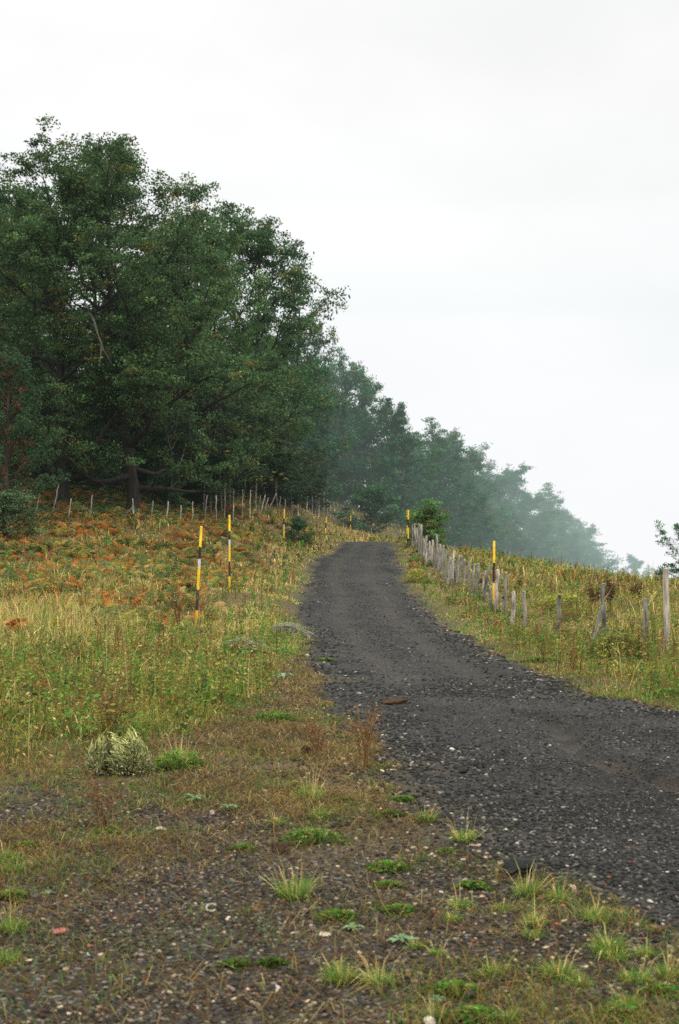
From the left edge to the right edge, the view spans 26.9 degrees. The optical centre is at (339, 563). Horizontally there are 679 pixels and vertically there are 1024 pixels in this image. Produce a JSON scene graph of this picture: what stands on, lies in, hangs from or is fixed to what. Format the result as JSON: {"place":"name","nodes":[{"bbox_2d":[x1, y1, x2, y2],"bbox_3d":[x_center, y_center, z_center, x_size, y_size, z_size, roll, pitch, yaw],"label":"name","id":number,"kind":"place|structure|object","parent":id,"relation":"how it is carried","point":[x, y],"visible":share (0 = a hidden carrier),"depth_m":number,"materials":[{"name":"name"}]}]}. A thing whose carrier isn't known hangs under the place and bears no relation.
{"place":"outdoors","nodes":[
{"label":"outdoors","id":0,"kind":"place"},
{"bbox_2d":[0,376,678,1023],"bbox_3d":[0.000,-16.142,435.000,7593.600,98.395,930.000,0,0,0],"label":"ground","id":1,"kind":"structure","parent":0,"point":[276,858],"depth_m":6.97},
{"bbox_2d":[0,883,38,934],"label":"grass tuft","id":2,"kind":"object","parent":1,"relation":"on","point":[15,925],"visible":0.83,"depth_m":6.15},
{"bbox_2d":[0,482,49,535],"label":"shrub","id":3,"kind":"object","parent":1,"relation":"on","point":[8,500],"visible":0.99,"depth_m":61.69,"materials":[{"name":"green plant"}]},
{"bbox_2d":[0,339,71,517],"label":"pine tree","id":4,"kind":"object","parent":1,"relation":"on","point":[23,415],"visible":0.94,"depth_m":66.48,"materials":[{"name":"green plant"}]},
{"bbox_2d":[0,237,89,415],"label":"broadleaf tree","id":5,"kind":"object","parent":1,"relation":"on","point":[38,361],"visible":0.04,"depth_m":89.45,"materials":[{"name":"green plant"}]},
{"bbox_2d":[0,203,90,470],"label":"broadleaf tree","id":6,"kind":"object","parent":1,"relation":"on","point":[4,337],"visible":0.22,"depth_m":79.05,"materials":[{"name":"green plant"}]},
{"bbox_2d":[0,180,104,469],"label":"broadleaf tree","id":7,"kind":"object","parent":1,"relation":"on","point":[47,409],"visible":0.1,"depth_m":85.29,"materials":[{"name":"green plant"}]},
{"bbox_2d":[4,411,144,482],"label":"shrub","id":8,"kind":"object","parent":1,"relation":"on","point":[73,472],"visible":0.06,"depth_m":85.79,"materials":[{"name":"green plant"}]},
{"bbox_2d":[76,766,121,826],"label":"seed stalks","id":9,"kind":"object","parent":1,"relation":"on","point":[95,794],"visible":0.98,"depth_m":8.67,"materials":[{"name":"brown plant"}]},
{"bbox_2d":[75,671,141,737],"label":"seed stalks","id":10,"kind":"object","parent":1,"relation":"on","point":[107,707],"visible":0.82,"depth_m":12.62,"materials":[{"name":"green plant"}]},
{"bbox_2d":[15,134,211,489],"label":"broadleaf tree","id":11,"kind":"object","parent":1,"relation":"on","point":[118,266],"visible":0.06,"depth_m":85.51,"materials":[{"name":"green plant"}]},
{"bbox_2d":[0,113,234,504],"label":"oak tree","id":12,"kind":"object","parent":1,"relation":"on","point":[36,232],"visible":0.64,"depth_m":72.34,"materials":[{"name":"green plant"}]},
{"bbox_2d":[83,726,156,776],"bbox_3d":[-1.676,1.426,10.828,0.562,0.376,0.432,0,0,0],"label":"dried bush","id":13,"kind":"object","parent":1,"relation":"on","point":[123,757],"visible":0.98,"depth_m":10.77,"materials":[{"name":"beige plant"}]},
{"bbox_2d":[0,131,272,507],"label":"oak tree","id":14,"kind":"object","parent":1,"relation":"on","point":[84,392],"visible":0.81,"depth_m":72.77,"materials":[{"name":"green plant"}]},
{"bbox_2d":[54,228,226,411],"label":"broadleaf tree","id":15,"kind":"object","parent":1,"relation":"on","point":[175,279],"visible":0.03,"depth_m":89.63,"materials":[{"name":"green plant"}]},
{"bbox_2d":[0,469,283,640],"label":"bracken","id":16,"kind":"object","parent":1,"relation":"on","point":[112,497],"visible":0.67,"depth_m":62.24,"materials":[{"name":"orange plant"}]},
{"bbox_2d":[141,469,191,511],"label":"shrub","id":17,"kind":"object","parent":1,"relation":"on","point":[165,481],"visible":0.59,"depth_m":79.72,"materials":[{"name":"green plant"}]},
{"bbox_2d":[142,393,203,510],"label":"sapling","id":18,"kind":"object","parent":1,"relation":"on","point":[169,436],"visible":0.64,"depth_m":79.85,"materials":[{"name":"green plant"}]},
{"bbox_2d":[148,412,204,509],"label":"sapling","id":19,"kind":"object","parent":1,"relation":"on","point":[180,449],"visible":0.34,"depth_m":81.61,"materials":[{"name":"green plant"}]},
{"bbox_2d":[150,721,207,770],"bbox_3d":[-1.224,1.409,11.086,0.838,0.392,0.811,0,0,35],"label":"grass tuft","id":20,"kind":"object","parent":1,"relation":"on","point":[180,761],"visible":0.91,"depth_m":11.01,"materials":[{"name":"green plant"}]},
{"bbox_2d":[17,486,340,522],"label":"post fence","id":21,"kind":"object","parent":1,"relation":"on","point":[291,509],"visible":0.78,"depth_m":85.84,"materials":[{"name":"grey wood"}]},
{"bbox_2d":[70,412,288,497],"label":"broadleaf tree","id":22,"kind":"object","parent":1,"relation":"on","point":[217,454],"visible":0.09,"depth_m":86.25,"materials":[{"name":"green plant"}]},
{"bbox_2d":[95,172,293,504],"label":"broadleaf tree","id":23,"kind":"object","parent":1,"relation":"on","point":[193,196],"visible":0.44,"depth_m":83.96,"materials":[{"name":"green plant"}]},
{"bbox_2d":[140,338,254,494],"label":"broadleaf tree","id":24,"kind":"object","parent":1,"relation":"on","point":[203,392],"visible":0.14,"depth_m":87.54,"materials":[{"name":"green plant"}]},
{"bbox_2d":[165,461,229,505],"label":"shrub","id":25,"kind":"object","parent":1,"relation":"on","point":[194,496],"visible":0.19,"depth_m":85.56,"materials":[{"name":"green plant"}]},
{"bbox_2d":[183,423,229,512],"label":"sapling","id":26,"kind":"object","parent":1,"relation":"on","point":[218,446],"visible":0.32,"depth_m":83.97,"materials":[{"name":"green plant"}]},
{"bbox_2d":[182,386,243,512],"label":"sapling","id":27,"kind":"object","parent":1,"relation":"on","point":[218,428],"visible":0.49,"depth_m":85.24,"materials":[{"name":"green plant"}]},
{"bbox_2d":[159,218,282,485],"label":"broadleaf tree","id":28,"kind":"object","parent":1,"relation":"on","point":[259,303],"visible":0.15,"depth_m":95.52,"materials":[{"name":"green plant"}]},
{"bbox_2d":[196,383,248,505],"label":"sapling","id":29,"kind":"object","parent":1,"relation":"on","point":[217,395],"visible":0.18,"depth_m":86.43,"materials":[{"name":"green plant"}]},
{"bbox_2d":[210,423,250,511],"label":"sapling","id":30,"kind":"object","parent":1,"relation":"on","point":[234,433],"visible":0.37,"depth_m":86.30,"materials":[{"name":"green plant"}]},
{"bbox_2d":[214,957,253,971],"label":"leafy weed","id":31,"kind":"object","parent":1,"relation":"on","point":[237,963],"visible":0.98,"depth_m":5.63,"materials":[{"name":"green plant"}]},
{"bbox_2d":[217,402,263,506],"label":"sapling","id":32,"kind":"object","parent":1,"relation":"on","point":[241,414],"visible":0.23,"depth_m":89.18,"materials":[{"name":"green plant"}]},
{"bbox_2d":[228,394,270,503],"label":"sapling","id":33,"kind":"object","parent":1,"relation":"on","point":[254,422],"visible":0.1,"depth_m":92.85,"materials":[{"name":"green plant"}]},
{"bbox_2d":[216,329,294,476],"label":"broadleaf tree","id":34,"kind":"object","parent":1,"relation":"on","point":[276,403],"visible":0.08,"depth_m":100.09,"materials":[{"name":"green plant"}]},
{"bbox_2d":[205,199,324,496],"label":"broadleaf tree","id":35,"kind":"object","parent":1,"relation":"on","point":[261,245],"visible":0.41,"depth_m":105.07,"materials":[{"name":"green plant"}]},
{"bbox_2d":[250,404,285,507],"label":"sapling","id":36,"kind":"object","parent":1,"relation":"on","point":[270,430],"visible":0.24,"depth_m":97.22,"materials":[{"name":"green plant"}]},
{"bbox_2d":[256,956,289,969],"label":"leafy weed","id":37,"kind":"object","parent":1,"relation":"on","point":[273,965],"visible":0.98,"depth_m":5.66,"materials":[{"name":"green plant"}]},
{"bbox_2d":[244,711,310,722],"bbox_3d":[-0.623,1.548,14.404,0.678,0.125,0.466,0,0,-8],"label":"leafy mat","id":38,"kind":"object","parent":1,"relation":"on","point":[278,715],"visible":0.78,"depth_m":14.35,"materials":[{"name":"green plant"}]},
{"bbox_2d":[252,432,307,489],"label":"shrub","id":39,"kind":"object","parent":1,"relation":"on","point":[276,457],"visible":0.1,"depth_m":101.00,"materials":[{"name":"green plant"}]},
{"bbox_2d":[257,480,303,501],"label":"shrub","id":40,"kind":"object","parent":1,"relation":"on","point":[283,493],"visible":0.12,"depth_m":111.71,"materials":[{"name":"green plant"}]},
{"bbox_2d":[209,847,353,904],"bbox_3d":[-0.234,1.459,6.816,0.895,0.311,0.479,0,0,31],"label":"grass tuft","id":41,"kind":"object","parent":1,"relation":"on","point":[300,892],"visible":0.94,"depth_m":6.80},
{"bbox_2d":[261,468,318,506],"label":"shrub","id":42,"kind":"object","parent":1,"relation":"on","point":[294,501],"visible":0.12,"depth_m":116.03,"materials":[{"name":"green plant"}]},
{"bbox_2d":[267,621,315,636],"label":"flattened plant","id":43,"kind":"object","parent":1,"relation":"on","point":[290,626],"visible":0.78,"depth_m":30.92,"materials":[{"name":"beige plant"}]},
{"bbox_2d":[248,326,338,450],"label":"broadleaf tree","id":44,"kind":"object","parent":1,"relation":"on","point":[326,375],"visible":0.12,"depth_m":126.44,"materials":[{"name":"green plant"}]},
{"bbox_2d":[250,315,338,490],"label":"broadleaf tree","id":45,"kind":"object","parent":1,"relation":"on","point":[266,340],"visible":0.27,"depth_m":121.97,"materials":[{"name":"green plant"}]},
{"bbox_2d":[247,242,351,468],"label":"broadleaf tree","id":46,"kind":"object","parent":1,"relation":"on","point":[323,450],"visible":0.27,"depth_m":129.61,"materials":[{"name":"green plant"}]},
{"bbox_2d":[281,515,317,541],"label":"shrub","id":47,"kind":"object","parent":1,"relation":"on","point":[298,523],"visible":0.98,"depth_m":91.83,"materials":[{"name":"green plant"}]},
{"bbox_2d":[280,452,325,499],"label":"shrub","id":48,"kind":"object","parent":1,"relation":"on","point":[309,492],"visible":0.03,"depth_m":122.88,"materials":[{"name":"green plant"}]},
{"bbox_2d":[285,468,332,511],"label":"shrub","id":49,"kind":"object","parent":1,"relation":"on","point":[319,483],"visible":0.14,"depth_m":133.55,"materials":[{"name":"green plant"}]},
{"bbox_2d":[276,827,353,846],"bbox_3d":[-0.175,1.554,8.158,0.384,0.102,0.438,0,0,-28],"label":"leafy mat","id":50,"kind":"object","parent":1,"relation":"on","point":[298,833],"visible":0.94,"depth_m":8.11,"materials":[{"name":"green plant"}]},
{"bbox_2d":[280,352,350,497],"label":"broadleaf tree","id":51,"kind":"object","parent":1,"relation":"on","point":[339,490],"visible":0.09,"depth_m":150.64,"materials":[{"name":"green plant"}]},
{"bbox_2d":[291,760,340,801],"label":"grass tuft","id":52,"kind":"object","parent":1,"relation":"on","point":[316,793],"visible":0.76,"depth_m":9.56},
{"bbox_2d":[298,718,334,755],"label":"seed stalks","id":53,"kind":"object","parent":1,"relation":"on","point":[310,728],"visible":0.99,"depth_m":11.79,"materials":[{"name":"brown plant"}]},
{"bbox_2d":[294,299,351,455],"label":"broadleaf tree","id":54,"kind":"object","parent":1,"relation":"on","point":[328,359],"visible":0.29,"depth_m":154.76,"materials":[{"name":"green plant"}]},
{"bbox_2d":[294,385,355,491],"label":"broadleaf tree","id":55,"kind":"object","parent":1,"relation":"on","point":[344,446],"visible":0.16,"depth_m":149.83,"materials":[{"name":"green plant"}]},
{"bbox_2d":[313,908,359,924],"bbox_3d":[-0.015,1.588,6.424,0.228,0.059,0.231,0,0,0],"label":"leafy mat","id":56,"kind":"object","parent":1,"relation":"on","point":[339,913],"visible":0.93,"depth_m":6.39,"materials":[{"name":"green plant"}]},
{"bbox_2d":[0,541,678,1023],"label":"gravel","id":57,"kind":"structure","parent":1,"relation":"on","point":[498,849],"depth_m":7.47,"materials":[{"name":"gravel"}]},
{"bbox_2d":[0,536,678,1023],"bbox_3d":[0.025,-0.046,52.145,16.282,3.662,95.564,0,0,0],"label":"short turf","id":58,"kind":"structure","parent":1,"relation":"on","point":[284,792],"depth_m":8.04,"materials":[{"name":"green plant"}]},
{"bbox_2d":[0,467,678,773],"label":"tall grass","id":59,"kind":"structure","parent":1,"relation":"on","point":[61,612],"depth_m":37.20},
{"bbox_2d":[0,504,678,767],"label":"weeds","id":60,"kind":"object","parent":1,"relation":"on","point":[204,682],"visible":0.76,"depth_m":23.31,"materials":[{"name":"green plant"}]},
{"bbox_2d":[315,953,378,985],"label":"grass tuft","id":61,"kind":"object","parent":1,"relation":"on","point":[341,979],"visible":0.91,"depth_m":5.45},
{"bbox_2d":[319,347,377,484],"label":"broadleaf tree","id":62,"kind":"object","parent":1,"relation":"on","point":[343,378],"visible":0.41,"depth_m":164.89,"materials":[{"name":"green plant"}]},
{"bbox_2d":[332,409,380,507],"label":"broadleaf tree","id":63,"kind":"object","parent":1,"relation":"on","point":[363,434],"visible":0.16,"depth_m":163.79,"materials":[{"name":"green plant"}]},
{"bbox_2d":[341,701,387,768],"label":"seed stalks","id":64,"kind":"object","parent":1,"relation":"on","point":[366,732],"visible":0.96,"depth_m":11.05,"materials":[{"name":"brown plant"}]},
{"bbox_2d":[336,362,396,503],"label":"broadleaf tree","id":65,"kind":"object","parent":1,"relation":"on","point":[368,388],"visible":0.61,"depth_m":163.07,"materials":[{"name":"green plant"}]},
{"bbox_2d":[330,477,409,533],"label":"shrub","id":66,"kind":"object","parent":1,"relation":"on","point":[368,499],"visible":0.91,"depth_m":146.21,"materials":[{"name":"green plant"}]},
{"bbox_2d":[347,944,406,990],"bbox_3d":[0.133,1.535,5.413,0.261,0.153,0.327,0,0,0],"label":"grass tuft","id":67,"kind":"object","parent":1,"relation":"on","point":[379,978],"visible":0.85,"depth_m":5.42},
{"bbox_2d":[354,395,418,516],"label":"broadleaf tree","id":68,"kind":"object","parent":1,"relation":"on","point":[398,417],"visible":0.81,"depth_m":160.44,"materials":[{"name":"green plant"}]},
{"bbox_2d":[364,859,414,874],"bbox_3d":[0.244,1.581,7.416,0.318,0.063,0.220,0,0,29],"label":"leafy mat","id":69,"kind":"object","parent":1,"relation":"on","point":[387,863],"visible":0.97,"depth_m":7.39,"materials":[{"name":"green plant"}]},
{"bbox_2d":[378,902,416,916],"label":"leafy weed","id":70,"kind":"object","parent":1,"relation":"on","point":[405,910],"visible":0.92,"depth_m":6.51,"materials":[{"name":"green plant"}]},
{"bbox_2d":[366,426,449,527],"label":"broadleaf tree","id":71,"kind":"object","parent":1,"relation":"on","point":[416,459],"visible":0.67,"depth_m":161.14,"materials":[{"name":"green plant"}]},
{"bbox_2d":[402,498,454,548],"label":"bush","id":72,"kind":"object","parent":1,"relation":"on","point":[431,528],"visible":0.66,"depth_m":96.62,"materials":[{"name":"green plant"}]},
{"bbox_2d":[394,417,472,539],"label":"broadleaf tree","id":73,"kind":"object","parent":1,"relation":"on","point":[442,442],"visible":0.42,"depth_m":171.18,"materials":[{"name":"green plant"}]},
{"bbox_2d":[399,438,499,545],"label":"broadleaf tree","id":74,"kind":"object","parent":1,"relation":"on","point":[457,460],"visible":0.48,"depth_m":170.51,"materials":[{"name":"green plant"}]},
{"bbox_2d":[421,977,479,1001],"bbox_3d":[0.420,1.593,5.332,0.231,0.058,0.237,0,0,0],"label":"leafy mat","id":75,"kind":"object","parent":1,"relation":"on","point":[449,983],"visible":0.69,"depth_m":5.32,"materials":[{"name":"green plant"}]},
{"bbox_2d":[442,808,485,844],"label":"grass tuft","id":76,"kind":"object","parent":1,"relation":"on","point":[462,836],"visible":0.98,"depth_m":8.12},
{"bbox_2d":[438,430,493,547],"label":"broadleaf tree","id":77,"kind":"object","parent":1,"relation":"on","point":[459,444],"visible":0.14,"depth_m":180.57,"materials":[{"name":"green plant"}]},
{"bbox_2d":[451,879,495,890],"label":"leafy weed","id":78,"kind":"object","parent":1,"relation":"on","point":[474,884],"visible":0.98,"depth_m":7.02,"materials":[{"name":"green plant"}]},
{"bbox_2d":[446,489,501,546],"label":"broadleaf tree","id":79,"kind":"object","parent":1,"relation":"on","point":[485,535],"visible":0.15,"depth_m":178.31,"materials":[{"name":"green plant"}]},
{"bbox_2d":[435,1004,518,1023],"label":"leafy mat","id":80,"kind":"object","parent":1,"relation":"on","point":[485,1010],"visible":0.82,"depth_m":4.97,"materials":[{"name":"green plant"}]},
{"bbox_2d":[443,452,513,556],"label":"broadleaf tree","id":81,"kind":"object","parent":1,"relation":"on","point":[499,533],"visible":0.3,"depth_m":181.87,"materials":[{"name":"green plant"}]},
{"bbox_2d":[465,442,525,536],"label":"broadleaf tree","id":82,"kind":"object","parent":1,"relation":"on","point":[490,468],"visible":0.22,"depth_m":199.50,"materials":[{"name":"green plant"}]},
{"bbox_2d":[476,471,538,553],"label":"broadleaf tree","id":83,"kind":"object","parent":1,"relation":"on","point":[502,491],"visible":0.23,"depth_m":197.22,"materials":[{"name":"green plant"}]},
{"bbox_2d":[480,500,536,557],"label":"broadleaf tree","id":84,"kind":"object","parent":1,"relation":"on","point":[513,512],"visible":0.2,"depth_m":193.91,"materials":[{"name":"green plant"}]},
{"bbox_2d":[503,857,534,876],"bbox_3d":[0.923,1.573,7.322,0.165,0.122,0.128,0,0,16],"label":"rock","id":85,"kind":"object","parent":1,"relation":"on","point":[510,866],"visible":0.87,"depth_m":7.29,"materials":[{"name":"stone"}]},
{"bbox_2d":[491,857,549,898],"bbox_3d":[0.934,1.522,6.961,0.438,0.192,0.369,0,0,-28],"label":"grass tuft","id":86,"kind":"object","parent":1,"relation":"on","point":[532,890],"visible":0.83,"depth_m":6.89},
{"bbox_2d":[494,521,547,561],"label":"shrub","id":87,"kind":"object","parent":1,"relation":"on","point":[517,536],"visible":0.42,"depth_m":191.19,"materials":[{"name":"green plant"}]},
{"bbox_2d":[492,461,559,525],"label":"broadleaf tree","id":88,"kind":"object","parent":1,"relation":"on","point":[518,474],"visible":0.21,"depth_m":206.76,"materials":[{"name":"green plant"}]},
{"bbox_2d":[501,484,569,553],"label":"broadleaf tree","id":89,"kind":"object","parent":1,"relation":"on","point":[523,504],"visible":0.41,"depth_m":207.73,"materials":[{"name":"green plant"}]},
{"bbox_2d":[411,523,669,650],"bbox_3d":[4.689,-0.273,59.075,1.505,4.510,65.985,0,0,-1],"label":"post fence","id":90,"kind":"object","parent":1,"relation":"on","point":[450,573],"visible":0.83,"depth_m":44.46,"materials":[{"name":"grey wood"}]},
{"bbox_2d":[521,517,565,563],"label":"broadleaf tree","id":91,"kind":"object","parent":1,"relation":"on","point":[549,528],"visible":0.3,"depth_m":205.07,"materials":[{"name":"green plant"}]},
{"bbox_2d":[520,522,574,568],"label":"shrub","id":92,"kind":"object","parent":1,"relation":"on","point":[535,535],"visible":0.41,"depth_m":202.82,"materials":[{"name":"green plant"}]},
{"bbox_2d":[521,482,581,545],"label":"broadleaf tree","id":93,"kind":"object","parent":1,"relation":"on","point":[554,502],"visible":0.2,"depth_m":218.67,"materials":[{"name":"green plant"}]},
{"bbox_2d":[528,593,590,608],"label":"leafy bush","id":94,"kind":"object","parent":1,"relation":"on","point":[571,597],"visible":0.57,"depth_m":43.93,"materials":[{"name":"green plant"}]},
{"bbox_2d":[536,938,603,981],"bbox_3d":[0.865,1.524,5.502,0.342,0.187,0.290,0,0,37],"label":"grass tuft","id":95,"kind":"object","parent":1,"relation":"on","point":[556,977],"visible":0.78,"depth_m":5.50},
{"bbox_2d":[551,532,596,570],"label":"shrub","id":96,"kind":"object","parent":1,"relation":"on","point":[575,552],"visible":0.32,"depth_m":212.78,"materials":[{"name":"green plant"}]},
{"bbox_2d":[561,508,602,551],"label":"broadleaf tree","id":97,"kind":"object","parent":1,"relation":"on","point":[579,522],"visible":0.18,"depth_m":227.93,"materials":[{"name":"green plant"}]},
{"bbox_2d":[580,542,627,574],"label":"broadleaf tree","id":98,"kind":"object","parent":1,"relation":"on","point":[594,553],"visible":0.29,"depth_m":222.83,"materials":[{"name":"green plant"}]},
{"bbox_2d":[575,905,641,963],"bbox_3d":[1.099,1.489,5.860,0.361,0.259,0.411,0,0,-37],"label":"grass tuft","id":99,"kind":"object","parent":1,"relation":"on","point":[604,945],"visible":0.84,"depth_m":5.85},
{"bbox_2d":[577,633,650,659],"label":"leafy bush","id":100,"kind":"object","parent":1,"relation":"on","point":[641,644],"visible":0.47,"depth_m":24.41,"materials":[{"name":"green plant"}]},
{"bbox_2d":[585,1002,658,1021],"bbox_3d":[0.997,1.592,5.053,0.260,0.054,0.176,0,0,0],"label":"leafy mat","id":101,"kind":"object","parent":1,"relation":"on","point":[626,1006],"visible":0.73,"depth_m":5.03,"materials":[{"name":"green plant"}]},
{"bbox_2d":[612,941,661,984],"bbox_3d":[1.151,1.534,5.468,0.271,0.166,0.204,0,0,0],"label":"grass tuft","id":102,"kind":"object","parent":1,"relation":"on","point":[634,977],"visible":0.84,"depth_m":5.46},
{"bbox_2d":[622,553,654,577],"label":"broadleaf tree","id":103,"kind":"object","parent":1,"relation":"on","point":[633,562],"visible":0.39,"depth_m":234.96,"materials":[{"name":"green plant"}]},
{"bbox_2d":[633,981,678,1001],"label":"leafy mat","id":104,"kind":"object","parent":1,"relation":"on","point":[671,988],"visible":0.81,"depth_m":5.29,"materials":[{"name":"green plant"}]},
{"bbox_2d":[651,520,678,579],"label":"broadleaf tree","id":105,"kind":"object","parent":1,"relation":"on","point":[676,529],"visible":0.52,"depth_m":130.04,"materials":[{"name":"green plant"}]},
{"bbox_2d":[0,0,678,579],"label":"sky","id":106,"kind":"structure","parent":0,"point":[492,186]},
{"bbox_2d":[296,541,678,924],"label":"gravel road","id":107,"kind":"structure","parent":0,"point":[557,733],"depth_m":14.60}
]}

